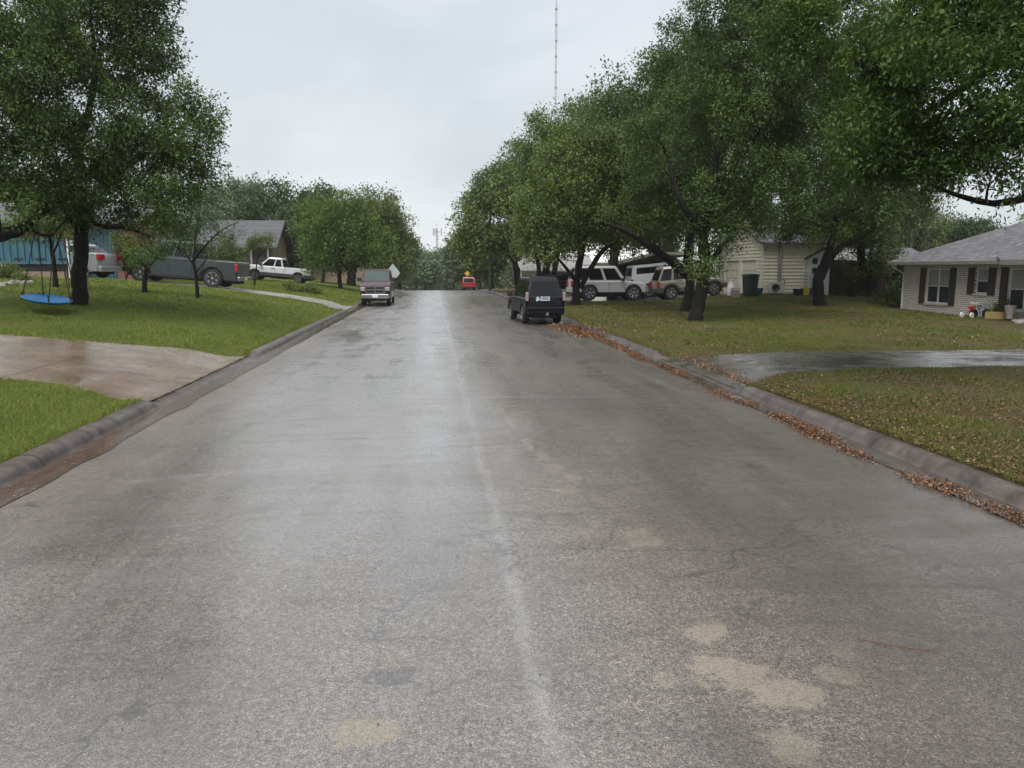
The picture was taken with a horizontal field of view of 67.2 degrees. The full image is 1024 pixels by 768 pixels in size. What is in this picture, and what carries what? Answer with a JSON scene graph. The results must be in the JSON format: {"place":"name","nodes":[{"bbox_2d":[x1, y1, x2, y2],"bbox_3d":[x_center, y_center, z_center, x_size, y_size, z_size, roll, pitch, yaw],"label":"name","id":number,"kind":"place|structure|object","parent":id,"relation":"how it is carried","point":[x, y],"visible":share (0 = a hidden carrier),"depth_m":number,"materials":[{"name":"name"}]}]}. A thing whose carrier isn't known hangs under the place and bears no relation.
{"place":"outdoors","nodes":[
{"label":"outdoors","id":0,"kind":"place"},
{"bbox_2d":[0,290,1023,767],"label":"road","id":1,"kind":"structure","parent":0,"point":[252,630],"depth_m":5.42,"materials":[{"name":"grey asphalt"}]},
{"bbox_2d":[357,269,395,305],"bbox_3d":[-8.158,-5.957,47.086,2.272,2.112,5.980,-1,9,-6],"label":"pickup truck","id":2,"kind":"object","parent":1,"relation":"on","point":[377,284],"visible":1,"depth_m":44.89,"materials":[{"name":"red paint"}]},
{"bbox_2d":[459,276,475,289],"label":"compact suv","id":3,"kind":"object","parent":1,"relation":"on","point":[468,283],"visible":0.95,"depth_m":95.63,"materials":[{"name":"red paint"}]},
{"bbox_2d":[7,354,989,752],"bbox_3d":[-1.028,-0.077,15.109,8.705,0.019,23.965,-1,9,-6],"label":"road debris","id":4,"kind":"object","parent":1,"relation":"on","point":[453,608],"visible":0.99,"depth_m":5.09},
{"bbox_2d":[507,275,565,322],"bbox_3d":[0.959,-3.535,31.720,2.040,1.900,4.735,-2,9,-10],"label":"parked suv","id":5,"kind":"object","parent":1,"relation":"on","point":[542,297],"visible":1,"depth_m":29.95,"materials":[{"name":"black paint"}]},
{"bbox_2d":[542,320,615,337],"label":"fallen leaves","id":6,"kind":"object","parent":1,"relation":"on","point":[573,328],"visible":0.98,"depth_m":26.76,"materials":[{"name":"brown plant"}]},
{"bbox_2d":[0,276,1023,509],"bbox_3d":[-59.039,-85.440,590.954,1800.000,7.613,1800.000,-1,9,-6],"label":"ground","id":7,"kind":"structure","parent":0,"point":[999,323],"depth_m":19.78,"materials":[{"name":"green plant"}]},
{"bbox_2d":[0,258,38,280],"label":"garden shrub","id":8,"kind":"object","parent":7,"relation":"on","point":[7,272],"visible":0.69,"depth_m":30.60,"materials":[{"name":"green plant"}]},
{"bbox_2d":[2,271,66,278],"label":"retaining wall","id":9,"kind":"structure","parent":7,"relation":"on","point":[60,274],"depth_m":34.20,"materials":[{"name":"beige brick"}]},
{"bbox_2d":[0,238,70,277],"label":"panel wall","id":10,"kind":"structure","parent":7,"relation":"on","point":[19,253],"depth_m":35.99,"materials":[{"name":"blue paint"}]},
{"bbox_2d":[0,191,103,287],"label":"tree","id":11,"kind":"object","parent":7,"relation":"on","point":[30,234],"visible":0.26,"depth_m":27.81,"materials":[{"name":"green plant"}]},
{"bbox_2d":[0,0,111,241],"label":"oak tree","id":12,"kind":"object","parent":7,"relation":"on","point":[14,35],"visible":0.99,"depth_m":19.93,"materials":[{"name":"green plant"}]},
{"bbox_2d":[21,219,72,304],"bbox_3d":[-12.819,-3.338,21.075,1.228,2.328,1.231,-1,9,-6],"label":"saucer swing","id":13,"kind":"object","parent":12,"relation":"hanging from","point":[46,299],"visible":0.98,"depth_m":21.09,"materials":[{"name":"plastic"}]},
{"bbox_2d":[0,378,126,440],"bbox_3d":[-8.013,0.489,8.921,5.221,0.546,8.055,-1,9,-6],"label":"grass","id":14,"kind":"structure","parent":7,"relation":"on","point":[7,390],"depth_m":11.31,"materials":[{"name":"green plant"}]},
{"bbox_2d":[0,202,185,279],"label":"brick garage","id":15,"kind":"structure","parent":7,"relation":"on","point":[106,244],"depth_m":43.50,"materials":[{"name":"brown brick"}]},
{"bbox_2d":[88,228,117,278],"bbox_3d":[-23.218,-7.161,43.457,1.806,3.215,0.100,-1,9,-6],"label":"garage door","id":16,"kind":"structure","parent":15,"relation":"in","point":[103,235],"depth_m":43.32,"materials":[{"name":"blue metal"}]},
{"bbox_2d":[0,0,238,305],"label":"oak tree","id":17,"kind":"object","parent":7,"relation":"on","point":[121,160],"visible":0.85,"depth_m":22.28,"materials":[{"name":"green plant"}]},
{"bbox_2d":[103,229,142,279],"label":"tree","id":18,"kind":"object","parent":7,"relation":"on","point":[117,241],"visible":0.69,"depth_m":39.43,"materials":[{"name":"green plant"}]},
{"bbox_2d":[0,334,246,400],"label":"driveway","id":19,"kind":"structure","parent":7,"relation":"on","point":[127,371],"depth_m":15.24,"materials":[{"name":"beige concrete"}]},
{"bbox_2d":[118,240,173,292],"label":"tree","id":20,"kind":"object","parent":7,"relation":"on","point":[157,254],"visible":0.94,"depth_m":29.84,"materials":[{"name":"green plant"}]},
{"bbox_2d":[0,321,313,462],"bbox_3d":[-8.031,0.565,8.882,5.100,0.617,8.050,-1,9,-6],"label":"grass","id":21,"kind":"structure","parent":7,"relation":"on","point":[70,391],"depth_m":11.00,"materials":[{"name":"green plant"}]},
{"bbox_2d":[0,284,319,355],"bbox_3d":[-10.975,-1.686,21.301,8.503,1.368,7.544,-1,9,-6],"label":"grass","id":22,"kind":"structure","parent":7,"relation":"on","point":[176,323],"depth_m":20.93,"materials":[{"name":"green plant"}]},
{"bbox_2d":[0,276,342,330],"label":"grass","id":23,"kind":"structure","parent":7,"relation":"on","point":[174,295],"depth_m":30.23,"materials":[{"name":"green plant"}]},
{"bbox_2d":[145,191,247,297],"bbox_3d":[-12.496,-5.444,30.394,4.007,4.439,2.510,-1,9,-6],"label":"tree","id":24,"kind":"object","parent":7,"relation":"on","point":[206,215],"visible":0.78,"depth_m":30.41,"materials":[{"name":"green plant"}]},
{"bbox_2d":[0,289,405,506],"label":"kerb","id":25,"kind":"structure","parent":7,"relation":"on","point":[14,469],"depth_m":10.50,"materials":[{"name":"concrete"}]},
{"bbox_2d":[0,301,373,506],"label":"gutter water","id":26,"kind":"structure","parent":25,"relation":"on","point":[48,473],"depth_m":10.25,"materials":[{"name":"liquid"}]},
{"bbox_2d":[185,187,240,240],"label":"tree","id":27,"kind":"object","parent":7,"relation":"on","point":[221,205],"visible":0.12,"depth_m":86.55,"materials":[{"name":"green plant"}]},
{"bbox_2d":[100,278,352,309],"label":"driveway","id":28,"kind":"structure","parent":7,"relation":"on","point":[329,304],"depth_m":41.24,"materials":[{"name":"concrete"}]},
{"bbox_2d":[70,244,121,277],"bbox_3d":[-22.424,-6.289,39.077,4.620,1.732,2.230,3,9,8],"label":"sedan car","id":29,"kind":"object","parent":28,"relation":"on","point":[102,263],"visible":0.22,"depth_m":38.42,"materials":[{"name":"silver paint"}]},
{"bbox_2d":[122,239,251,287],"bbox_3d":[-17.149,-6.401,40.699,6.280,2.292,2.502,5,9,0],"label":"pickup truck","id":30,"kind":"object","parent":28,"relation":"on","point":[216,273],"visible":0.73,"depth_m":39.81,"materials":[{"name":"grey paint"}]},
{"bbox_2d":[207,227,249,261],"bbox_3d":[-21.628,-9.736,57.435,3.981,3.820,3.234,-1,9,-6],"label":"shrub","id":31,"kind":"object","parent":7,"relation":"on","point":[231,256],"visible":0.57,"depth_m":57.08,"materials":[{"name":"green plant"}]},
{"bbox_2d":[199,171,272,219],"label":"tree","id":32,"kind":"object","parent":7,"relation":"on","point":[234,189],"visible":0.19,"depth_m":98.55,"materials":[{"name":"green plant"}]},
{"bbox_2d":[197,220,294,278],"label":"gabled house","id":33,"kind":"structure","parent":7,"relation":"on","point":[279,228],"depth_m":69.90,"materials":[{"name":"beige brick"}]},
{"bbox_2d":[147,279,360,305],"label":"grass","id":34,"kind":"structure","parent":7,"relation":"on","point":[341,296],"depth_m":48.68,"materials":[{"name":"green plant"}]},
{"bbox_2d":[243,230,277,285],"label":"sapling","id":35,"kind":"object","parent":7,"relation":"on","point":[250,243],"visible":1,"depth_m":48.81,"materials":[{"name":"green plant"}]},
{"bbox_2d":[231,170,322,230],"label":"tree","id":36,"kind":"object","parent":7,"relation":"on","point":[265,204],"visible":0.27,"depth_m":92.04,"materials":[{"name":"green plant"}]},
{"bbox_2d":[249,257,318,282],"bbox_3d":[-18.369,-9.093,61.317,5.630,1.892,2.352,4,8,-3],"label":"pickup truck","id":37,"kind":"object","parent":7,"relation":"on","point":[273,267],"visible":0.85,"depth_m":60.47,"materials":[{"name":"white paint"}]},
{"bbox_2d":[261,196,311,267],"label":"tree","id":38,"kind":"object","parent":7,"relation":"on","point":[291,256],"visible":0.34,"depth_m":85.42,"materials":[{"name":"green plant"}]},
{"bbox_2d":[279,277,324,294],"bbox_3d":[-12.870,-5.937,47.600,2.760,1.322,1.797,-4,9,-25],"label":"shrub","id":39,"kind":"object","parent":7,"relation":"on","point":[310,288],"visible":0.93,"depth_m":47.40,"materials":[{"name":"green plant"}]},
{"bbox_2d":[293,231,345,282],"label":"tree","id":40,"kind":"object","parent":7,"relation":"on","point":[323,277],"visible":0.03,"depth_m":69.96,"materials":[{"name":"green plant"}]},
{"bbox_2d":[298,177,342,261],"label":"tree","id":41,"kind":"object","parent":7,"relation":"on","point":[322,187],"visible":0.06,"depth_m":94.56,"materials":[{"name":"green plant"}]},
{"bbox_2d":[295,258,375,283],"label":"pale house","id":42,"kind":"structure","parent":7,"relation":"on","point":[334,278],"depth_m":89.62,"materials":[{"name":"beige brick"}]},
{"bbox_2d":[286,179,409,288],"bbox_3d":[-12.951,-11.491,59.793,9.850,8.526,6.936,-1,9,-6],"label":"broadleaf tree","id":43,"kind":"object","parent":7,"relation":"on","point":[327,222],"visible":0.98,"depth_m":59.29,"materials":[{"name":"green plant"}]},
{"bbox_2d":[319,181,422,286],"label":"oak tree","id":44,"kind":"object","parent":7,"relation":"on","point":[386,211],"visible":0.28,"depth_m":71.84,"materials":[{"name":"green plant"}]},
{"bbox_2d":[395,236,428,289],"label":"tree","id":45,"kind":"object","parent":7,"relation":"on","point":[418,251],"visible":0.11,"depth_m":116.89,"materials":[{"name":"green plant"}]},
{"bbox_2d":[401,250,444,290],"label":"tree","id":46,"kind":"object","parent":7,"relation":"on","point":[414,288],"visible":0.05,"depth_m":146.67,"materials":[{"name":"green plant"}]},
{"bbox_2d":[409,256,448,289],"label":"tree","id":47,"kind":"object","parent":7,"relation":"on","point":[430,274],"visible":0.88,"depth_m":136.32,"materials":[{"name":"green plant"}]},
{"bbox_2d":[427,243,460,289],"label":"tree","id":48,"kind":"object","parent":7,"relation":"on","point":[447,284],"visible":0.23,"depth_m":156.28,"materials":[{"name":"green plant"}]},
{"bbox_2d":[439,229,476,289],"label":"tree","id":49,"kind":"object","parent":7,"relation":"on","point":[456,273],"visible":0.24,"depth_m":115.27,"materials":[{"name":"green plant"}]},
{"bbox_2d":[401,273,514,290],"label":"woodland","id":50,"kind":"object","parent":7,"relation":"on","point":[406,289],"visible":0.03,"depth_m":184.16,"materials":[{"name":"green plant"}]},
{"bbox_2d":[463,218,511,288],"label":"tree","id":51,"kind":"object","parent":7,"relation":"on","point":[501,264],"visible":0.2,"depth_m":98.05,"materials":[{"name":"green plant"}]},
{"bbox_2d":[441,127,552,288],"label":"oak tree","id":52,"kind":"object","parent":7,"relation":"on","point":[479,199],"visible":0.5,"depth_m":66.33,"materials":[{"name":"green plant"}]},
{"bbox_2d":[511,255,591,289],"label":"pale house","id":53,"kind":"structure","parent":7,"relation":"on","point":[526,269],"depth_m":78.48,"materials":[{"name":"beige paint"}]},
{"bbox_2d":[554,0,557,118],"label":"radio mast","id":54,"kind":"object","parent":7,"relation":"on","point":[556,24],"visible":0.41,"depth_m":317.20,"materials":[{"name":"metal"}]},
{"bbox_2d":[550,271,568,288],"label":"parked suv","id":55,"kind":"object","parent":7,"relation":"on","point":[562,277],"visible":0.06,"depth_m":65.11,"materials":[{"name":"black paint"}]},
{"bbox_2d":[500,88,626,276],"bbox_3d":[4.919,-14.241,56.881,11.677,15.622,10.871,-1,9,-6],"label":"oak tree","id":56,"kind":"object","parent":7,"relation":"on","point":[541,127],"visible":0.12,"depth_m":56.87,"materials":[{"name":"green plant"}]},
{"bbox_2d":[529,243,648,265],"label":"grey roofed house","id":57,"kind":"structure","parent":7,"relation":"on","point":[601,262],"depth_m":83.13,"materials":[{"name":"beige paint"}]},
{"bbox_2d":[492,107,689,305],"bbox_3d":[4.410,-9.366,40.988,11.133,10.687,6.558,-1,9,-6],"label":"oak tree","id":58,"kind":"object","parent":7,"relation":"on","point":[587,194],"visible":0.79,"depth_m":39.99,"materials":[{"name":"green plant"}]},
{"bbox_2d":[474,259,718,288],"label":"woodland","id":59,"kind":"object","parent":7,"relation":"on","point":[510,275],"visible":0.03,"depth_m":117.08,"materials":[{"name":"green plant"}]},
{"bbox_2d":[551,35,698,298],"bbox_3d":[8.630,-13.822,49.422,13.500,16.959,10.375,-1,9,-6],"label":"oak tree","id":60,"kind":"object","parent":7,"relation":"on","point":[609,95],"visible":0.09,"depth_m":47.48,"materials":[{"name":"green plant"}]},
{"bbox_2d":[565,291,742,300],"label":"driveway","id":61,"kind":"structure","parent":7,"relation":"on","point":[644,298],"depth_m":49.40,"materials":[{"name":"grey concrete"}]},
{"bbox_2d":[566,265,647,300],"bbox_3d":[5.987,-6.410,48.614,4.920,2.190,2.380,-1,9,-5],"label":"parked suv","id":62,"kind":"object","parent":61,"relation":"on","point":[607,280],"visible":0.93,"depth_m":47.73,"materials":[{"name":"white paint"}]},
{"bbox_2d":[625,261,682,296],"bbox_3d":[10.528,-7.190,52.406,5.680,2.212,2.402,-6,9,-5],"label":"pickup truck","id":63,"kind":"object","parent":61,"relation":"on","point":[644,273],"visible":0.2,"depth_m":51.36,"materials":[{"name":"white paint"}]},
{"bbox_2d":[649,265,726,299],"bbox_3d":[10.906,-6.418,47.784,4.470,2.080,2.280,-6,9,-5],"label":"parked suv","id":64,"kind":"object","parent":61,"relation":"on","point":[664,283],"visible":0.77,"depth_m":46.92,"materials":[{"name":"beige paint"}]},
{"bbox_2d":[607,252,720,277],"bbox_3d":[11.228,-8.325,59.288,8.262,3.800,9.058,-1,9,-6],"label":"carport","id":65,"kind":"object","parent":7,"relation":"on","point":[651,259],"visible":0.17,"depth_m":57.73,"materials":[{"name":"beige paint"}]},
{"bbox_2d":[647,197,697,259],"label":"tree","id":66,"kind":"object","parent":7,"relation":"on","point":[668,249],"visible":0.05,"depth_m":87.44,"materials":[{"name":"green plant"}]},
{"bbox_2d":[599,6,811,311],"bbox_3d":[8.542,-9.884,34.972,9.830,13.501,7.014,-1,9,-6],"label":"oak tree","id":67,"kind":"object","parent":7,"relation":"on","point":[658,180],"visible":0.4,"depth_m":33.88,"materials":[{"name":"green plant"}]},
{"bbox_2d":[693,196,780,257],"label":"tree","id":68,"kind":"object","parent":7,"relation":"on","point":[714,249],"visible":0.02,"depth_m":80.37,"materials":[{"name":"green plant"}]},
{"bbox_2d":[476,289,1023,529],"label":"kerb","id":69,"kind":"structure","parent":7,"relation":"on","point":[1004,491],"depth_m":9.38,"materials":[{"name":"concrete"}]},
{"bbox_2d":[578,329,631,350],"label":"fallen leaves","id":70,"kind":"object","parent":69,"relation":"on","point":[601,339],"visible":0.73,"depth_m":22.39,"materials":[{"name":"brown plant"}]},
{"bbox_2d":[502,297,1023,524],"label":"gutter water","id":71,"kind":"structure","parent":69,"relation":"on","point":[896,463],"depth_m":9.12,"materials":[{"name":"liquid"}]},
{"bbox_2d":[608,343,1023,525],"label":"fallen leaves","id":72,"kind":"object","parent":69,"relation":"on","point":[795,420],"visible":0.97,"depth_m":9.62,"materials":[{"name":"brown plant"}]},
{"bbox_2d":[741,274,759,295],"bbox_3d":[13.855,-5.742,44.730,0.831,1.328,0.780,-2,9,-15],"label":"wheelie bin","id":73,"kind":"object","parent":7,"relation":"on","point":[750,283],"visible":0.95,"depth_m":44.46,"materials":[{"name":"plastic"}]},
{"bbox_2d":[720,219,827,293],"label":"house","id":74,"kind":"structure","parent":7,"relation":"on","point":[784,261],"depth_m":46.40,"materials":[{"name":"beige paint"}]},
{"bbox_2d":[725,261,738,290],"bbox_3d":[14.592,-6.976,50.939,0.060,2.220,2.350,-1,9,-6],"label":"garage door","id":75,"kind":"structure","parent":74,"relation":"in","point":[730,275],"depth_m":50.72,"materials":[{"name":"paint"}]},
{"bbox_2d":[742,261,755,291],"bbox_3d":[14.862,-6.568,48.233,0.060,2.220,2.250,-1,9,-6],"label":"garage door","id":76,"kind":"structure","parent":74,"relation":"in","point":[749,267],"depth_m":48.20,"materials":[{"name":"paint"}]},
{"bbox_2d":[768,279,784,293],"bbox_3d":[15.830,-5.808,45.997,1.050,0.927,0.493,-1,9,-6],"label":"air conditioner","id":77,"kind":"object","parent":7,"relation":"on","point":[775,287],"visible":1,"depth_m":45.78,"materials":[{"name":"white metal"}]},
{"bbox_2d":[651,0,922,321],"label":"oak tree","id":78,"kind":"object","parent":7,"relation":"on","point":[730,83],"visible":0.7,"depth_m":28.08,"materials":[{"name":"green plant"}]},
{"bbox_2d":[564,293,1011,323],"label":"grass","id":79,"kind":"structure","parent":7,"relation":"on","point":[764,314],"depth_m":35.92,"materials":[{"name":"green plant"}]},
{"bbox_2d":[564,298,1021,355],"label":"fallen leaves","id":80,"kind":"object","parent":7,"relation":"on","point":[644,314],"visible":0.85,"depth_m":26.21,"materials":[{"name":"brown plant"}]},
{"bbox_2d":[566,303,1023,356],"bbox_3d":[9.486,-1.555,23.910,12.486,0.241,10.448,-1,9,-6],"label":"grass","id":81,"kind":"structure","parent":7,"relation":"on","point":[980,332],"depth_m":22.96,"materials":[{"name":"green plant"}]},
{"bbox_2d":[804,245,829,294],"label":"garden shed","id":82,"kind":"structure","parent":7,"relation":"on","point":[813,261],"depth_m":46.38,"materials":[{"name":"white paint"}]},
{"bbox_2d":[731,41,943,305],"bbox_3d":[16.394,-10.772,39.643,11.269,13.846,8.317,-1,9,-6],"label":"oak tree","id":83,"kind":"object","parent":7,"relation":"on","point":[883,208],"visible":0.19,"depth_m":38.90,"materials":[{"name":"green plant"}]},
{"bbox_2d":[661,349,1023,388],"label":"driveway","id":84,"kind":"structure","parent":7,"relation":"on","point":[755,367],"depth_m":16.90,"materials":[{"name":"grey concrete"}]},
{"bbox_2d":[678,354,752,384],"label":"fallen leaves","id":85,"kind":"object","parent":84,"relation":"on","point":[727,373],"visible":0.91,"depth_m":16.36,"materials":[{"name":"brown plant"}]},
{"bbox_2d":[828,259,891,299],"bbox_3d":[21.334,-6.411,47.214,3.884,2.560,0.175,6,10,35],"label":"wooden fence","id":86,"kind":"object","parent":7,"relation":"on","point":[838,285],"visible":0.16,"depth_m":47.59,"materials":[{"name":"brown wood"}]},
{"bbox_2d":[803,149,950,297],"bbox_3d":[20.992,-9.803,45.534,8.702,9.748,6.347,-1,9,-6],"label":"dark tree","id":87,"kind":"object","parent":7,"relation":"on","point":[862,272],"visible":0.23,"depth_m":44.79,"materials":[{"name":"green plant"}]},
{"bbox_2d":[739,0,1023,229],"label":"oak","id":88,"kind":"object","parent":7,"relation":"on","point":[923,45],"visible":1,"depth_m":11.91,"materials":[{"name":"green plant"}]},
{"bbox_2d":[845,248,918,261],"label":"neighbour house","id":89,"kind":"structure","parent":7,"relation":"on","point":[911,251],"depth_m":61.85,"materials":[{"name":"beige"}]},
{"bbox_2d":[743,364,1023,473],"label":"grass","id":90,"kind":"structure","parent":7,"relation":"on","point":[900,396],"depth_m":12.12,"materials":[{"name":"green plant"}]},
{"bbox_2d":[865,264,902,307],"bbox_3d":[20.110,-4.931,40.948,1.835,2.895,3.410,-1,9,-6],"label":"vine shrub","id":91,"kind":"object","parent":7,"relation":"on","point":[890,288],"visible":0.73,"depth_m":41.06,"materials":[{"name":"green plant"}]},
{"bbox_2d":[745,365,1023,481],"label":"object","id":92,"kind":"object","parent":7,"relation":"on","point":[900,430],"visible":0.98,"depth_m":11.08,"materials":[{"name":"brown dry leaves"}]},
{"bbox_2d":[890,265,903,300],"bbox_3d":[21.577,-5.412,42.212,0.173,2.319,7.309,2,9,15],"label":"wooden fence","id":93,"kind":"object","parent":7,"relation":"on","point":[900,267],"visible":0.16,"depth_m":43.73,"materials":[{"name":"brown wood"}]},
{"bbox_2d":[855,185,958,251],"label":"tree","id":94,"kind":"object","parent":7,"relation":"on","point":[916,244],"visible":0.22,"depth_m":69.21,"materials":[{"name":"green plant"}]},
{"bbox_2d":[907,210,968,248],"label":"tree","id":95,"kind":"object","parent":7,"relation":"on","point":[935,238],"visible":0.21,"depth_m":92.34,"materials":[{"name":"green plant"}]},
{"bbox_2d":[887,221,1023,318],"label":"brick house","id":96,"kind":"structure","parent":7,"relation":"on","point":[956,277],"depth_m":34.46,"materials":[{"name":"white brick"}]},
{"bbox_2d":[918,268,956,305],"bbox_3d":[19.960,-4.570,36.077,0.180,1.730,2.605,-1,9,-6],"label":"window","id":97,"kind":"structure","parent":96,"relation":"in","point":[941,282],"depth_m":36.09,"materials":[{"name":"white paint"}]},
{"bbox_2d":[966,267,996,295],"bbox_3d":[20.249,-4.416,33.137,0.180,1.200,1.715,-1,9,-6],"label":"window","id":98,"kind":"structure","parent":96,"relation":"in","point":[986,277],"depth_m":33.20,"materials":[{"name":"white paint"}]},
{"bbox_2d":[998,267,1023,312],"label":"window","id":99,"kind":"structure","parent":96,"relation":"in","point":[1016,290],"depth_m":31.41,"materials":[{"name":"white paint"}]},
{"bbox_2d":[934,211,1006,244],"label":"tree","id":100,"kind":"object","parent":7,"relation":"on","point":[969,227],"visible":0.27,"depth_m":75.06,"materials":[{"name":"green plant"}]},
{"bbox_2d":[985,312,1017,319],"bbox_3d":[19.905,-2.757,31.249,1.240,0.340,0.440,-1,9,-10],"label":"wooden planter","id":101,"kind":"object","parent":7,"relation":"on","point":[996,315],"visible":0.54,"depth_m":31.01,"materials":[{"name":"brown wood"}]},
{"bbox_2d":[984,296,1013,315],"bbox_3d":[20.027,-3.138,31.586,1.052,1.058,1.184,-1,9,-6],"label":"potted shrub","id":102,"kind":"object","parent":101,"relation":"in","point":[996,308],"visible":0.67,"depth_m":31.54,"materials":[{"name":"green plant"}]},
{"bbox_2d":[1004,305,1016,318],"bbox_3d":[19.799,-2.866,30.612,0.420,0.520,0.414,-1,9,-6],"label":"plant pot","id":103,"kind":"object","parent":7,"relation":"on","point":[1010,310],"visible":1,"depth_m":30.50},
{"bbox_2d":[0,0,1023,270],"label":"sky","id":104,"kind":"structure","parent":0,"point":[414,96],"materials":[{"name":"white"}]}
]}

